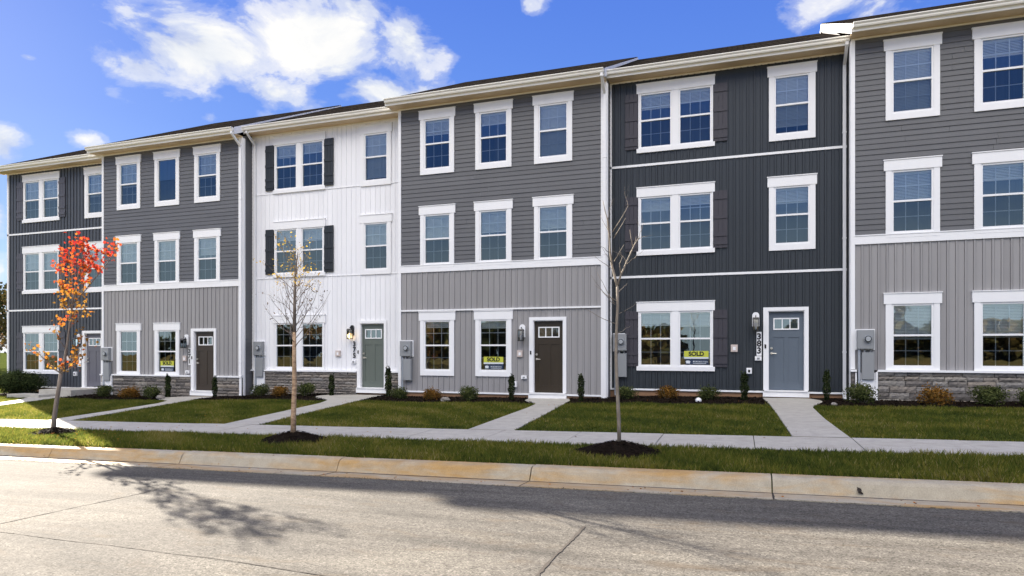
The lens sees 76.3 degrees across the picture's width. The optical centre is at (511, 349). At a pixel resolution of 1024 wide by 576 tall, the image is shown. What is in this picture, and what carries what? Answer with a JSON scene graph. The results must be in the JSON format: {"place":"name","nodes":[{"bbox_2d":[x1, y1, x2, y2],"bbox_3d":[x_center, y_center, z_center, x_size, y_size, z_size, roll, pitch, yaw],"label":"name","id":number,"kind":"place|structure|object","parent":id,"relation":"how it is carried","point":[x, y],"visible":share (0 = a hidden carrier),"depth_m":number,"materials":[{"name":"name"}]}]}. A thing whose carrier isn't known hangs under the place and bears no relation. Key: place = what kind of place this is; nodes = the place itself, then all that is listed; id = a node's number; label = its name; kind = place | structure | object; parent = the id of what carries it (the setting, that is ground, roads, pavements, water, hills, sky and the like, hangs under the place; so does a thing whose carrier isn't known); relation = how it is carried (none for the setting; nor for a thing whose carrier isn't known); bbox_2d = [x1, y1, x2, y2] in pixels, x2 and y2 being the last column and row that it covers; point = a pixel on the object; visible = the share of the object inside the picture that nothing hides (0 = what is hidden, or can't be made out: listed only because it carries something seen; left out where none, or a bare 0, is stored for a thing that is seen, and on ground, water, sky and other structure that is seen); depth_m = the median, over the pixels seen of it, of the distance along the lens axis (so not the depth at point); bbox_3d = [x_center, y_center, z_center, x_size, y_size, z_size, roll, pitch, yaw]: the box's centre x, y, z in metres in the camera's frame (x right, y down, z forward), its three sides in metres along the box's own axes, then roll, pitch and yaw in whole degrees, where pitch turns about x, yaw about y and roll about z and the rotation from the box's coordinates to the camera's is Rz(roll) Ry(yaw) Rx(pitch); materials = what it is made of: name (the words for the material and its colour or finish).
{"place":"outdoors","nodes":[
{"label":"outdoors","id":0,"kind":"place"},
{"bbox_2d":[0,396,67,405],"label":"path","id":1,"kind":"structure","parent":0,"point":[20,400],"depth_m":21.63,"materials":[{"name":"concrete"}]},
{"bbox_2d":[24,231,121,428],"bbox_3d":[-8.669,-0.361,12.923,1.559,4.050,0.944,0,0,12],"label":"young tree","id":2,"kind":"object","parent":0,"point":[88,264],"visible":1,"depth_m":12.88,"materials":[{"name":"orange plant"}]},
{"bbox_2d":[50,396,211,420],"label":"path","id":3,"kind":"structure","parent":0,"point":[170,400],"depth_m":18.16,"materials":[{"name":"concrete"}]},
{"bbox_2d":[226,395,380,424],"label":"path","id":4,"kind":"structure","parent":0,"point":[334,400],"depth_m":16.66,"materials":[{"name":"concrete"}]},
{"bbox_2d":[0,0,972,352],"label":"sky","id":5,"kind":"structure","parent":0,"point":[75,75],"materials":[{"name":"blue"}]},
{"bbox_2d":[0,460,1023,575],"bbox_3d":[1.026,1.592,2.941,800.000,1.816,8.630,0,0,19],"label":"road","id":6,"kind":"structure","parent":0,"point":[334,526],"depth_m":5.85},
{"bbox_2d":[3,489,156,522],"bbox_3d":[-5.707,1.722,4.665,0.115,0.008,7.253,0,0,21],"label":"road joint","id":7,"kind":"object","parent":6,"relation":"on","point":[77,506],"visible":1,"depth_m":7.13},
{"bbox_2d":[0,531,328,575],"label":"road joint","id":8,"kind":"object","parent":6,"relation":"on","point":[182,554],"visible":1,"depth_m":5.25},
{"bbox_2d":[535,526,584,575],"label":"road joint","id":9,"kind":"object","parent":6,"relation":"on","point":[552,558],"visible":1,"depth_m":5.18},
{"bbox_2d":[0,425,1023,483],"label":"verge grass","id":10,"kind":"structure","parent":0,"point":[961,466],"depth_m":8.87,"materials":[{"name":"green plant"}]},
{"bbox_2d":[0,419,1023,456],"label":"sidewalk","id":11,"kind":"structure","parent":0,"point":[832,443],"depth_m":10.53,"materials":[{"name":"concrete"}]},
{"bbox_2d":[0,353,1023,499],"bbox_3d":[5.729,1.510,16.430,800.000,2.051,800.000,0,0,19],"label":"ground","id":12,"kind":"structure","parent":0,"point":[3,362],"depth_m":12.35,"materials":[{"name":"green plant"}]},
{"bbox_2d":[0,282,6,352],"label":"broadleaf tree","id":13,"kind":"object","parent":12,"relation":"on","point":[3,296],"visible":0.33,"depth_m":57.26,"materials":[{"name":"green plant"}]},
{"bbox_2d":[0,294,6,347],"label":"broadleaf tree","id":14,"kind":"object","parent":12,"relation":"on","point":[1,328],"depth_m":68.10,"materials":[{"name":"brown plant"}]},
{"bbox_2d":[7,387,97,397],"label":"walkway","id":15,"kind":"structure","parent":12,"relation":"on","point":[74,391],"depth_m":23.10,"materials":[{"name":"concrete"}]},
{"bbox_2d":[28,427,77,434],"bbox_3d":[-9.096,1.619,12.908,1.137,0.194,0.830,0,0,19],"label":"mulch mound","id":16,"kind":"object","parent":12,"relation":"on","point":[54,430],"visible":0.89,"depth_m":12.79,"materials":[{"name":"brown soil"}]},
{"bbox_2d":[0,150,242,390],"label":"townhouse","id":17,"kind":"structure","parent":12,"relation":"on","point":[51,200],"depth_m":25.13,"materials":[{"name":"grey paint"}]},
{"bbox_2d":[22,325,59,373],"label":"window","id":18,"kind":"structure","parent":17,"relation":"in","point":[47,340],"depth_m":25.54,"materials":[{"name":"white paint"}]},
{"bbox_2d":[22,244,59,293],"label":"window","id":19,"kind":"structure","parent":17,"relation":"in","point":[38,275],"depth_m":25.46,"materials":[{"name":"white paint"}]},
{"bbox_2d":[22,171,59,222],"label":"window","id":20,"kind":"structure","parent":17,"relation":"in","point":[40,190],"depth_m":25.42,"materials":[{"name":"white paint"}]},
{"bbox_2d":[83,165,101,217],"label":"window","id":21,"kind":"structure","parent":17,"relation":"in","point":[92,175],"depth_m":24.44,"materials":[{"name":"white paint"}]},
{"bbox_2d":[84,241,101,291],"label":"window","id":22,"kind":"structure","parent":17,"relation":"in","point":[96,286],"depth_m":24.45,"materials":[{"name":"white paint"}]},
{"bbox_2d":[87,334,100,386],"bbox_3d":[-15.638,0.405,24.415,0.823,1.990,0.112,0,0,19],"label":"door","id":23,"kind":"structure","parent":17,"relation":"in","point":[93,353],"depth_m":24.45,"materials":[{"name":"grey paint"}]},
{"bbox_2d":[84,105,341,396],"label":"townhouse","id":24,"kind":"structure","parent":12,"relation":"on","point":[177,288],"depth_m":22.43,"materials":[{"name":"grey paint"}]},
{"bbox_2d":[115,323,141,373],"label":"window","id":25,"kind":"structure","parent":24,"relation":"in","point":[128,334],"depth_m":23.31,"materials":[{"name":"white paint"}]},
{"bbox_2d":[115,154,141,209],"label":"window","id":26,"kind":"structure","parent":24,"relation":"in","point":[128,167],"depth_m":23.29,"materials":[{"name":"white paint"}]},
{"bbox_2d":[115,234,142,286],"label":"window","id":27,"kind":"structure","parent":24,"relation":"in","point":[128,255],"depth_m":23.29,"materials":[{"name":"white paint"}]},
{"bbox_2d":[153,322,180,374],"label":"window","id":28,"kind":"structure","parent":24,"relation":"in","point":[166,335],"depth_m":22.71,"materials":[{"name":"white paint"}]},
{"bbox_2d":[153,231,180,285],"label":"window","id":29,"kind":"structure","parent":24,"relation":"in","point":[166,244],"depth_m":22.71,"materials":[{"name":"white paint"}]},
{"bbox_2d":[153,149,180,206],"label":"window","id":30,"kind":"structure","parent":24,"relation":"in","point":[166,163],"depth_m":22.73,"materials":[{"name":"white paint"}]},
{"bbox_2d":[161,361,173,370],"bbox_3d":[-11.955,0.580,22.585,0.600,0.360,0.009,0,0,19],"label":"sold sign","id":31,"kind":"object","parent":24,"relation":"attached to","point":[167,365],"visible":1,"depth_m":22.58,"materials":[{"name":"yellow plastic"}]},
{"bbox_2d":[196,332,213,390],"bbox_3d":[-10.400,0.395,22.111,0.833,1.990,0.112,0,0,19],"label":"door","id":32,"kind":"structure","parent":24,"relation":"in","point":[204,340],"depth_m":22.14,"materials":[{"name":"brown paint"}]},
{"bbox_2d":[192,228,223,283],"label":"window","id":33,"kind":"structure","parent":24,"relation":"in","point":[206,241],"depth_m":22.12,"materials":[{"name":"white paint"}]},
{"bbox_2d":[192,144,232,202],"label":"window","id":34,"kind":"structure","parent":24,"relation":"in","point":[207,157],"depth_m":22.12,"materials":[{"name":"white paint"}]},
{"bbox_2d":[253,231,327,432],"bbox_3d":[-3.659,-0.229,11.060,1.232,3.557,1.764,0,0,-41],"label":"young tree","id":35,"kind":"object","parent":12,"relation":"on","point":[294,391],"visible":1,"depth_m":11.01,"materials":[{"name":"brown plant"}]},
{"bbox_2d":[260,430,327,444],"bbox_3d":[-3.719,1.482,11.037,1.469,0.241,1.024,0,0,19],"label":"mulch mound","id":36,"kind":"object","parent":12,"relation":"on","point":[289,435],"visible":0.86,"depth_m":10.89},
{"bbox_2d":[328,373,334,394],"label":"columnar holly","id":37,"kind":"object","parent":12,"relation":"on","point":[331,385],"visible":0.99,"depth_m":20.24,"materials":[{"name":"green plant"}]},
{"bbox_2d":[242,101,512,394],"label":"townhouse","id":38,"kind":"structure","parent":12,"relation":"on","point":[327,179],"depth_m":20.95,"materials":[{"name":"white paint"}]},
{"bbox_2d":[272,314,325,371],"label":"window","id":39,"kind":"structure","parent":38,"relation":"in","point":[310,351],"depth_m":21.61,"materials":[{"name":"white paint"}]},
{"bbox_2d":[272,218,325,277],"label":"window","id":40,"kind":"structure","parent":38,"relation":"in","point":[304,229],"depth_m":21.52,"materials":[{"name":"white paint"}]},
{"bbox_2d":[273,131,325,193],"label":"window","id":41,"kind":"structure","parent":38,"relation":"in","point":[298,158],"depth_m":21.54,"materials":[{"name":"white paint"}]},
{"bbox_2d":[362,324,383,386],"bbox_3d":[-4.355,0.195,20.480,0.823,1.990,0.112,0,0,19],"label":"door","id":42,"kind":"structure","parent":38,"relation":"in","point":[372,334],"depth_m":20.51,"materials":[{"name":"green paint"}]},
{"bbox_2d":[359,213,392,274],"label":"window","id":43,"kind":"structure","parent":38,"relation":"in","point":[375,228],"depth_m":20.49,"materials":[{"name":"white paint"}]},
{"bbox_2d":[359,122,392,186],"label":"window","id":44,"kind":"structure","parent":38,"relation":"in","point":[375,138],"depth_m":20.45,"materials":[{"name":"white paint"}]},
{"bbox_2d":[383,57,637,398],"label":"townhouse","id":45,"kind":"structure","parent":12,"relation":"on","point":[489,265],"depth_m":18.50,"materials":[{"name":"grey paint"}]},
{"bbox_2d":[418,203,455,267],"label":"window","id":46,"kind":"structure","parent":45,"relation":"in","point":[436,221],"depth_m":19.30,"materials":[{"name":"white paint"}]},
{"bbox_2d":[419,311,455,375],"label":"window","id":47,"kind":"structure","parent":45,"relation":"in","point":[436,327],"depth_m":19.31,"materials":[{"name":"white paint"}]},
{"bbox_2d":[418,106,463,175],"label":"window","id":48,"kind":"structure","parent":45,"relation":"in","point":[436,125],"depth_m":19.30,"materials":[{"name":"white paint"}]},
{"bbox_2d":[473,199,512,265],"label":"window","id":49,"kind":"structure","parent":45,"relation":"in","point":[493,218],"depth_m":18.72,"materials":[{"name":"white paint"}]},
{"bbox_2d":[484,357,502,369],"bbox_3d":[-0.530,0.390,18.601,0.600,0.360,0.009,0,0,19],"label":"sold sign","id":50,"kind":"object","parent":45,"relation":"attached to","point":[491,363],"visible":1,"depth_m":18.60,"materials":[{"name":"yellow plastic"}]},
{"bbox_2d":[474,310,512,376],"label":"window","id":51,"kind":"structure","parent":45,"relation":"in","point":[493,328],"depth_m":18.72,"materials":[{"name":"white paint"}]},
{"bbox_2d":[473,99,519,169],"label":"window","id":52,"kind":"structure","parent":45,"relation":"in","point":[493,119],"depth_m":18.72,"materials":[{"name":"white paint"}]},
{"bbox_2d":[535,321,562,392],"bbox_3d":[1.025,0.205,18.127,0.833,1.990,0.112,0,0,19],"label":"door","id":53,"kind":"structure","parent":45,"relation":"in","point":[548,334],"depth_m":18.14,"materials":[{"name":"paint"}]},
{"bbox_2d":[532,194,573,274],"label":"window","id":54,"kind":"structure","parent":45,"relation":"in","point":[553,213],"depth_m":18.14,"materials":[{"name":"white paint"}]},
{"bbox_2d":[532,90,573,163],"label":"window","id":55,"kind":"structure","parent":45,"relation":"in","point":[552,111],"depth_m":18.09,"materials":[{"name":"white paint"}]},
{"bbox_2d":[0,443,1023,512],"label":"kerb","id":56,"kind":"structure","parent":12,"relation":"on","point":[932,492],"depth_m":7.99,"materials":[{"name":"concrete"}]},
{"bbox_2d":[4,459,1012,511],"bbox_3d":[-4.633,1.742,9.506,28.983,0.583,0.094,0,0,19],"label":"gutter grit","id":57,"kind":"object","parent":56,"relation":"on","point":[551,487],"visible":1,"depth_m":8.05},
{"bbox_2d":[0,455,1023,505],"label":"kerb joint","id":58,"kind":"object","parent":56,"relation":"on","point":[553,482],"visible":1,"depth_m":7.99,"materials":[{"name":"grey concrete"}]},
{"bbox_2d":[0,391,1023,407],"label":"mulch bed","id":59,"kind":"object","parent":12,"relation":"on","point":[625,401],"visible":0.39,"depth_m":16.49,"materials":[{"name":"brown wood"}]},
{"bbox_2d":[0,369,28,392],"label":"round boxwood","id":60,"kind":"object","parent":59,"relation":"on","point":[2,377],"visible":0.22,"depth_m":24.46,"materials":[{"name":"green plant"}]},
{"bbox_2d":[1,370,54,393],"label":"round boxwood","id":61,"kind":"object","parent":59,"relation":"on","point":[23,382],"visible":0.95,"depth_m":23.87,"materials":[{"name":"green plant"}]},
{"bbox_2d":[94,385,112,396],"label":"round boxwood","id":62,"kind":"object","parent":59,"relation":"on","point":[103,390],"visible":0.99,"depth_m":22.48,"materials":[{"name":"green plant"}]},
{"bbox_2d":[117,386,141,397],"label":"autumn shrub","id":63,"kind":"object","parent":59,"relation":"on","point":[130,392],"visible":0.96,"depth_m":21.97,"materials":[{"name":"orange plant"}]},
{"bbox_2d":[140,383,161,397],"bbox_3d":[-12.021,1.416,21.718,0.744,0.565,0.709,0,0,35],"label":"round boxwood","id":64,"kind":"object","parent":59,"relation":"on","point":[151,392],"visible":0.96,"depth_m":21.59,"materials":[{"name":"green plant"}]},
{"bbox_2d":[156,395,164,398],"bbox_3d":[-11.536,1.580,21.413,0.271,0.168,0.272,0,0,19],"label":"rock","id":65,"kind":"object","parent":59,"relation":"on","point":[160,397],"visible":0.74,"depth_m":21.32,"materials":[{"name":"white stone"}]},
{"bbox_2d":[164,374,171,396],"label":"columnar holly","id":66,"kind":"object","parent":59,"relation":"on","point":[167,387],"visible":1,"depth_m":22.01,"materials":[{"name":"green plant"}]},
{"bbox_2d":[211,375,217,396],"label":"columnar holly","id":67,"kind":"object","parent":59,"relation":"on","point":[214,389],"visible":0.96,"depth_m":21.35,"materials":[{"name":"green plant"}]},
{"bbox_2d":[249,383,269,396],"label":"round boxwood","id":68,"kind":"object","parent":59,"relation":"on","point":[259,390],"visible":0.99,"depth_m":20.88,"materials":[{"name":"green plant"}]},
{"bbox_2d":[269,385,290,396],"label":"autumn shrub","id":69,"kind":"object","parent":59,"relation":"on","point":[279,391],"visible":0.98,"depth_m":20.40,"materials":[{"name":"orange plant"}]},
{"bbox_2d":[297,382,316,395],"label":"round boxwood","id":70,"kind":"object","parent":59,"relation":"on","point":[305,389],"visible":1,"depth_m":20.12,"materials":[{"name":"green plant"}]},
{"bbox_2d":[384,366,392,396],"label":"columnar holly","id":71,"kind":"object","parent":59,"relation":"on","point":[388,377],"visible":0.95,"depth_m":19.47,"materials":[{"name":"green plant"}]},
{"bbox_2d":[388,385,408,398],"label":"round boxwood","id":72,"kind":"object","parent":59,"relation":"on","point":[399,393],"visible":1,"depth_m":18.62,"materials":[{"name":"green plant"}]},
{"bbox_2d":[422,386,443,399],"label":"autumn shrub","id":73,"kind":"object","parent":59,"relation":"on","point":[431,394],"visible":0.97,"depth_m":18.19,"materials":[{"name":"orange plant"}]},
{"bbox_2d":[441,397,449,401],"bbox_3d":[-1.806,1.372,17.731,0.272,0.157,0.260,0,0,19],"label":"rock","id":74,"kind":"object","parent":59,"relation":"on","point":[445,398],"visible":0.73,"depth_m":17.65,"materials":[{"name":"white stone"}]},
{"bbox_2d":[458,385,479,400],"bbox_3d":[-1.202,1.216,17.907,0.643,0.494,0.721,0,0,7],"label":"round boxwood","id":75,"kind":"object","parent":59,"relation":"on","point":[467,392],"visible":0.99,"depth_m":17.77,"materials":[{"name":"green plant"}]},
{"bbox_2d":[508,373,514,399],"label":"columnar holly","id":76,"kind":"object","parent":59,"relation":"on","point":[511,382],"visible":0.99,"depth_m":17.60,"materials":[{"name":"green plant"}]},
{"bbox_2d":[577,373,584,400],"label":"columnar holly","id":77,"kind":"object","parent":59,"relation":"on","point":[580,389],"visible":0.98,"depth_m":16.97,"materials":[{"name":"green plant"}]},
{"bbox_2d":[615,386,638,399],"bbox_3d":[2.985,1.138,16.848,0.607,0.440,0.591,0,0,22],"label":"round boxwood","id":78,"kind":"object","parent":59,"relation":"on","point":[625,392],"visible":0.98,"depth_m":16.72,"materials":[{"name":"green plant"}]},
{"bbox_2d":[653,384,680,398],"bbox_3d":[3.943,1.106,16.551,0.672,0.439,0.721,0,0,4],"label":"autumn shrub","id":79,"kind":"object","parent":59,"relation":"on","point":[665,392],"visible":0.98,"depth_m":16.45,"materials":[{"name":"orange plant"}]},
{"bbox_2d":[696,384,722,399],"bbox_3d":[4.895,1.083,16.190,0.579,0.461,0.608,0,0,38],"label":"round boxwood","id":80,"kind":"object","parent":59,"relation":"on","point":[706,393],"visible":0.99,"depth_m":16.11,"materials":[{"name":"green plant"}]},
{"bbox_2d":[739,370,748,399],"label":"columnar holly","id":81,"kind":"object","parent":59,"relation":"on","point":[744,389],"visible":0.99,"depth_m":15.88,"materials":[{"name":"green plant"}]},
{"bbox_2d":[822,369,830,399],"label":"columnar holly","id":82,"kind":"object","parent":59,"relation":"on","point":[827,381],"visible":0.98,"depth_m":15.51,"materials":[{"name":"green plant"}]},
{"bbox_2d":[842,382,880,403],"bbox_3d":[7.972,1.011,14.843,0.744,0.571,0.834,0,0,-37],"label":"round boxwood","id":83,"kind":"object","parent":59,"relation":"on","point":[860,393],"visible":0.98,"depth_m":14.73,"materials":[{"name":"green plant"}]},
{"bbox_2d":[916,382,955,405],"bbox_3d":[9.262,0.994,14.259,0.812,0.570,0.880,0,0,34],"label":"autumn shrub","id":84,"kind":"object","parent":59,"relation":"on","point":[935,395],"visible":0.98,"depth_m":14.21,"materials":[{"name":"orange plant"}]},
{"bbox_2d":[965,385,1009,406],"bbox_3d":[10.232,1.004,13.925,0.898,0.514,0.874,0,0,-21],"label":"round boxwood","id":85,"kind":"object","parent":59,"relation":"on","point":[987,395],"visible":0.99,"depth_m":13.86,"materials":[{"name":"green plant"}]},
{"bbox_2d":[1014,387,1023,404],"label":"round boxwood","id":86,"kind":"object","parent":59,"relation":"on","point":[1021,398],"visible":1,"depth_m":13.73,"materials":[{"name":"green plant"}]},
{"bbox_2d":[13,401,1022,506],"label":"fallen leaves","id":87,"kind":"object","parent":12,"relation":"on","point":[407,436],"visible":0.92,"depth_m":10.99,"materials":[{"name":"brown plant"}]},
{"bbox_2d":[574,440,668,458],"bbox_3d":[1.484,1.378,9.116,1.416,0.234,0.979,0,0,19],"label":"mulch mound","id":88,"kind":"object","parent":12,"relation":"on","point":[628,449],"visible":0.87,"depth_m":8.96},
{"bbox_2d":[580,188,650,441],"bbox_3d":[1.442,-0.476,9.172,1.031,3.714,0.383,0,0,-5],"label":"young tree","id":89,"kind":"object","parent":88,"relation":"on","point":[616,361],"visible":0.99,"depth_m":9.10,"materials":[{"name":"grey plant"}]},
{"bbox_2d":[605,33,849,398],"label":"townhouse","id":90,"kind":"structure","parent":12,"relation":"on","point":[728,168],"depth_m":16.92,"materials":[{"name":"black paint"}]},
{"bbox_2d":[636,300,714,375],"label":"window","id":91,"kind":"structure","parent":90,"relation":"in","point":[666,329],"depth_m":17.58,"materials":[{"name":"white paint"}]},
{"bbox_2d":[636,181,714,267],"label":"window","id":92,"kind":"structure","parent":90,"relation":"in","point":[678,218],"depth_m":17.62,"materials":[{"name":"white paint"}]},
{"bbox_2d":[636,74,714,173],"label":"window","id":93,"kind":"structure","parent":90,"relation":"in","point":[674,114],"depth_m":17.61,"materials":[{"name":"white paint"}]},
{"bbox_2d":[684,351,708,364],"bbox_3d":[4.864,0.220,17.197,0.620,0.360,0.009,0,0,19],"label":"sold sign","id":94,"kind":"object","parent":90,"relation":"attached to","point":[696,357],"visible":1,"depth_m":17.20,"materials":[{"name":"yellow plastic"}]},
{"bbox_2d":[769,311,803,389],"bbox_3d":[6.957,0.035,16.535,0.823,1.990,0.112,0,0,19],"label":"door","id":95,"kind":"structure","parent":90,"relation":"in","point":[786,329],"depth_m":16.55,"materials":[{"name":"blue paint"}]},
{"bbox_2d":[767,173,817,250],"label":"window","id":96,"kind":"structure","parent":90,"relation":"in","point":[792,198],"depth_m":16.55,"materials":[{"name":"white paint"}]},
{"bbox_2d":[767,60,817,141],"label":"window","id":97,"kind":"structure","parent":90,"relation":"in","point":[792,87],"depth_m":16.49,"materials":[{"name":"white paint"}]},
{"bbox_2d":[820,0,1023,401],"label":"townhouse","id":98,"kind":"structure","parent":12,"relation":"on","point":[935,195],"depth_m":15.10,"materials":[{"name":"grey paint"}]},
{"bbox_2d":[870,32,942,135],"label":"window","id":99,"kind":"structure","parent":98,"relation":"in","point":[912,63],"depth_m":15.22,"materials":[{"name":"white paint"}]},
{"bbox_2d":[874,291,942,372],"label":"window","id":100,"kind":"structure","parent":98,"relation":"in","point":[912,319],"depth_m":15.27,"materials":[{"name":"white paint"}]},
{"bbox_2d":[883,155,942,251],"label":"window","id":101,"kind":"structure","parent":98,"relation":"in","point":[912,187],"depth_m":15.28,"materials":[{"name":"white paint"}]},
{"bbox_2d":[957,20,1023,128],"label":"window","id":102,"kind":"structure","parent":98,"relation":"in","point":[998,48],"depth_m":14.72,"materials":[{"name":"white paint"}]},
{"bbox_2d":[971,289,1023,370],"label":"window","id":103,"kind":"structure","parent":98,"relation":"in","point":[998,314],"depth_m":14.71,"materials":[{"name":"white paint"}]},
{"bbox_2d":[971,148,1023,233],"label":"window","id":104,"kind":"structure","parent":98,"relation":"in","point":[998,176],"depth_m":14.73,"materials":[{"name":"white paint"}]},
{"bbox_2d":[470,398,569,429],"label":"path","id":105,"kind":"structure","parent":0,"point":[522,417],"depth_m":13.87,"materials":[{"name":"concrete"}]},
{"bbox_2d":[763,398,849,437],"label":"path","id":106,"kind":"structure","parent":0,"point":[803,417],"depth_m":12.22,"materials":[{"name":"concrete"}]}
]}

